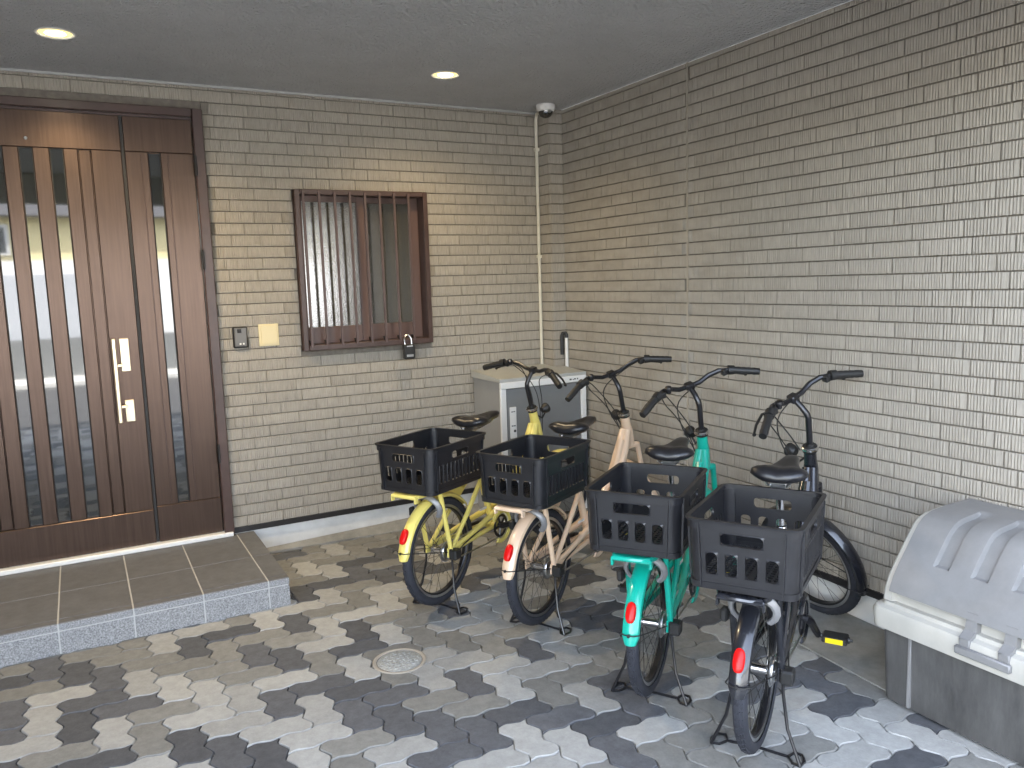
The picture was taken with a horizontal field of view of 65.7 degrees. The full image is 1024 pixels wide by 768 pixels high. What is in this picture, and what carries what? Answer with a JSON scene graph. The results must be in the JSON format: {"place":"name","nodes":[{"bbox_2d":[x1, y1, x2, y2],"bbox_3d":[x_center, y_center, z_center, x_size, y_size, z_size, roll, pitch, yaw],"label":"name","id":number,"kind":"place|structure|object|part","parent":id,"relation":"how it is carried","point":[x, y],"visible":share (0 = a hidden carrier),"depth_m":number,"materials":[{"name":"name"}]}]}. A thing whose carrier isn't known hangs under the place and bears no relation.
{"place":"outdoors","nodes":[
{"label":"outdoors","id":0,"kind":"place"},
{"bbox_2d":[0,0,849,112],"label":"ceiling","id":1,"kind":"structure","parent":0,"point":[522,55],"depth_m":3.66,"materials":[{"name":"paint"}]},
{"bbox_2d":[33,27,75,38],"bbox_3d":[-1.952,-1.507,3.387,0.160,0.028,0.160,-6,8,-28],"label":"downlight","id":2,"kind":"object","parent":1,"relation":"attached to","point":[55,33],"visible":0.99,"depth_m":3.38,"materials":[{"name":"white plastic"}]},
{"bbox_2d":[0,67,534,114],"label":"ceiling trim","id":3,"kind":"structure","parent":1,"relation":"attached to","point":[207,86],"depth_m":4.43,"materials":[{"name":"grey"}]},
{"bbox_2d":[430,71,459,78],"bbox_3d":[-0.359,-1.670,4.264,0.160,0.028,0.160,-6,8,-28],"label":"downlight","id":4,"kind":"object","parent":1,"relation":"attached to","point":[445,74],"visible":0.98,"depth_m":4.26,"materials":[{"name":"white plastic"}]},
{"bbox_2d":[536,103,554,117],"bbox_3d":[0.215,-1.747,5.089,0.124,0.082,0.124,-6,8,-28],"label":"security camera","id":5,"kind":"object","parent":1,"relation":"attached to","point":[544,110],"visible":1,"depth_m":5.05,"materials":[{"name":"white plastic"}]},
{"bbox_2d":[0,517,1023,767],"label":"paving","id":6,"kind":"structure","parent":0,"point":[300,681],"depth_m":3.06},
{"bbox_2d":[0,531,290,668],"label":"entrance step","id":7,"kind":"object","parent":6,"relation":"on","point":[53,611],"visible":1,"depth_m":3.81,"materials":[{"name":"grey tile"}]},
{"bbox_2d":[267,503,486,553],"bbox_3d":[-0.548,0.884,5.150,2.120,0.095,0.170,-6,8,-28],"label":"mortar fillet","id":8,"kind":"object","parent":6,"relation":"on","point":[378,529],"depth_m":4.99,"materials":[{"name":"concrete"}]},
{"bbox_2d":[372,648,425,673],"bbox_3d":[-0.470,1.161,3.316,0.224,0.016,0.224,-6,8,-28],"label":"drain cover","id":9,"kind":"object","parent":6,"relation":"on","point":[400,660],"visible":1,"depth_m":3.31,"materials":[{"name":"beige metal"}]},
{"bbox_2d":[391,359,587,614],"bbox_3d":[-0.067,0.457,4.260,0.612,1.123,1.681,3,9,33],"label":"bicycle","id":10,"kind":"object","parent":6,"relation":"on","point":[426,508],"visible":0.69,"depth_m":3.92,"materials":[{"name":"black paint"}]},
{"bbox_2d":[375,427,485,496],"bbox_3d":[-0.376,0.361,3.757,0.348,0.216,0.449,3,9,32],"label":"storage crate","id":11,"kind":"object","parent":10,"relation":"on","point":[433,468],"visible":0.97,"depth_m":3.64,"materials":[{"name":"plastic"}]},
{"bbox_2d":[494,355,671,635],"bbox_3d":[0.385,0.467,3.968,0.467,1.149,1.593,3,9,33],"label":"bicycle","id":12,"kind":"object","parent":6,"relation":"on","point":[524,523],"visible":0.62,"depth_m":3.66,"materials":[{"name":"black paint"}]},
{"bbox_2d":[476,434,590,509],"bbox_3d":[0.103,0.379,3.502,0.348,0.216,0.449,3,9,33],"label":"storage crate","id":13,"kind":"object","parent":12,"relation":"on","point":[548,480],"visible":0.99,"depth_m":3.39,"materials":[{"name":"plastic"}]},
{"bbox_2d":[610,365,759,706],"bbox_3d":[0.738,0.535,3.384,0.475,1.145,1.617,2,8,25],"label":"bicycle","id":14,"kind":"object","parent":6,"relation":"on","point":[635,586],"visible":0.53,"depth_m":3.02,"materials":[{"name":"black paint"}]},
{"bbox_2d":[584,462,707,558],"bbox_3d":[0.496,0.448,2.882,0.348,0.216,0.449,2,8,25],"label":"storage crate","id":15,"kind":"object","parent":14,"relation":"on","point":[614,508],"visible":0.88,"depth_m":2.74,"materials":[{"name":"plastic"}]},
{"bbox_2d":[562,508,885,690],"bbox_3d":[1.562,1.125,2.996,0.500,0.045,5.800,-6,8,-28],"label":"concrete apron","id":16,"kind":"object","parent":6,"relation":"on","point":[862,655],"visible":0.21,"depth_m":3.33,"materials":[{"name":"grey concrete"}]},
{"bbox_2d":[471,364,586,521],"bbox_3d":[0.122,0.372,5.301,0.642,0.951,0.413,-6,8,-28],"label":"storage cabinet","id":17,"kind":"object","parent":16,"relation":"on","point":[501,390],"visible":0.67,"depth_m":5.12,"materials":[{"name":"white metal"}]},
{"bbox_3d":[0.219,0.431,5.140,0.549,0.849,0.024,-6,8,-28],"label":"door","id":18,"kind":"part","parent":17,"relation":"part of","materials":[{"name":"white metal"}]},
{"bbox_2d":[873,498,1023,765],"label":"storage bin","id":19,"kind":"object","parent":16,"relation":"on","point":[948,611],"visible":1,"depth_m":2.66,"materials":[{"name":"plastic"}]},
{"bbox_2d":[710,370,868,767],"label":"bicycle","id":20,"kind":"object","parent":6,"relation":"on","point":[750,627],"visible":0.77,"depth_m":2.72,"materials":[{"name":"black paint"}]},
{"bbox_2d":[685,483,826,601],"bbox_3d":[0.780,0.487,2.514,0.348,0.216,0.449,3,9,30],"label":"storage crate","id":21,"kind":"object","parent":20,"relation":"on","point":[721,533],"visible":1,"depth_m":2.39,"materials":[{"name":"plastic"}]},
{"label":"ground","id":22,"kind":"structure","parent":0,"visible":0},
{"bbox_2d":[0,70,543,547],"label":"brick wall","id":23,"kind":"structure","parent":22,"relation":"on","point":[306,430],"depth_m":4.83,"materials":[{"name":"beige brick"}]},
{"bbox_2d":[0,95,234,575],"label":"front entrance","id":24,"kind":"object","parent":23,"relation":"attached to","point":[113,437],"visible":1,"depth_m":4.23,"materials":[{"name":"brown wood"}]},
{"bbox_2d":[232,326,247,347],"bbox_3d":[-1.555,-0.267,4.541,0.082,0.122,0.024,-6,8,-28],"label":"intercom","id":25,"kind":"object","parent":23,"relation":"attached to","point":[240,337],"visible":1,"depth_m":4.53,"materials":[{"name":"black plastic"}]},
{"bbox_2d":[258,323,278,346],"bbox_3d":[-1.417,-0.286,4.624,0.114,0.128,0.012,-6,8,-28],"label":"blank plate","id":26,"kind":"object","parent":23,"relation":"attached to","point":[268,334],"visible":1,"depth_m":4.62,"materials":[{"name":"beige plastic"}]},
{"bbox_2d":[291,189,432,350],"bbox_3d":[-0.913,-0.704,4.891,0.829,0.942,0.158,-6,8,-28],"label":"window","id":27,"kind":"structure","parent":23,"relation":"attached to","point":[363,268],"depth_m":4.87,"materials":[{"name":"brown metal"}]},
{"bbox_2d":[403,334,414,358],"bbox_3d":[-0.646,-0.233,4.968,0.072,0.153,0.038,-6,8,-28],"label":"key lock box","id":28,"kind":"object","parent":27,"relation":"hanging from","point":[408,351],"visible":1,"depth_m":4.96,"materials":[{"name":"black plastic"}]},
{"bbox_2d":[534,112,543,363],"bbox_3d":[0.221,-0.509,5.416,0.041,2.620,0.161,-4,8,-19],"label":"cable conduit","id":29,"kind":"object","parent":23,"relation":"attached to","point":[539,255],"visible":0.61,"depth_m":5.40,"materials":[{"name":"beige plastic"}]},
{"bbox_2d":[537,110,565,366],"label":"corner pillar","id":30,"kind":"structure","parent":23,"relation":"attached to","point":[550,167],"depth_m":5.35,"materials":[{"name":"beige brick"}]},
{"bbox_2d":[561,0,1023,629],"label":"brick wall","id":31,"kind":"structure","parent":22,"relation":"on","point":[793,208],"depth_m":3.50,"materials":[{"name":"beige brick"}]},
{"bbox_2d":[560,331,568,366],"bbox_3d":[0.373,0.220,5.485,0.055,1.169,0.025,-1,7,4],"label":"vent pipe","id":32,"kind":"object","parent":31,"relation":"attached to","point":[563,333],"visible":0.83,"depth_m":5.41,"materials":[{"name":"white"}]},
{"bbox_2d":[562,0,852,109],"bbox_3d":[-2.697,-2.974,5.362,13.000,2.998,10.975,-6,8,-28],"label":"ceiling trim","id":33,"kind":"structure","parent":31,"relation":"on","point":[718,50],"depth_m":4.30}
]}

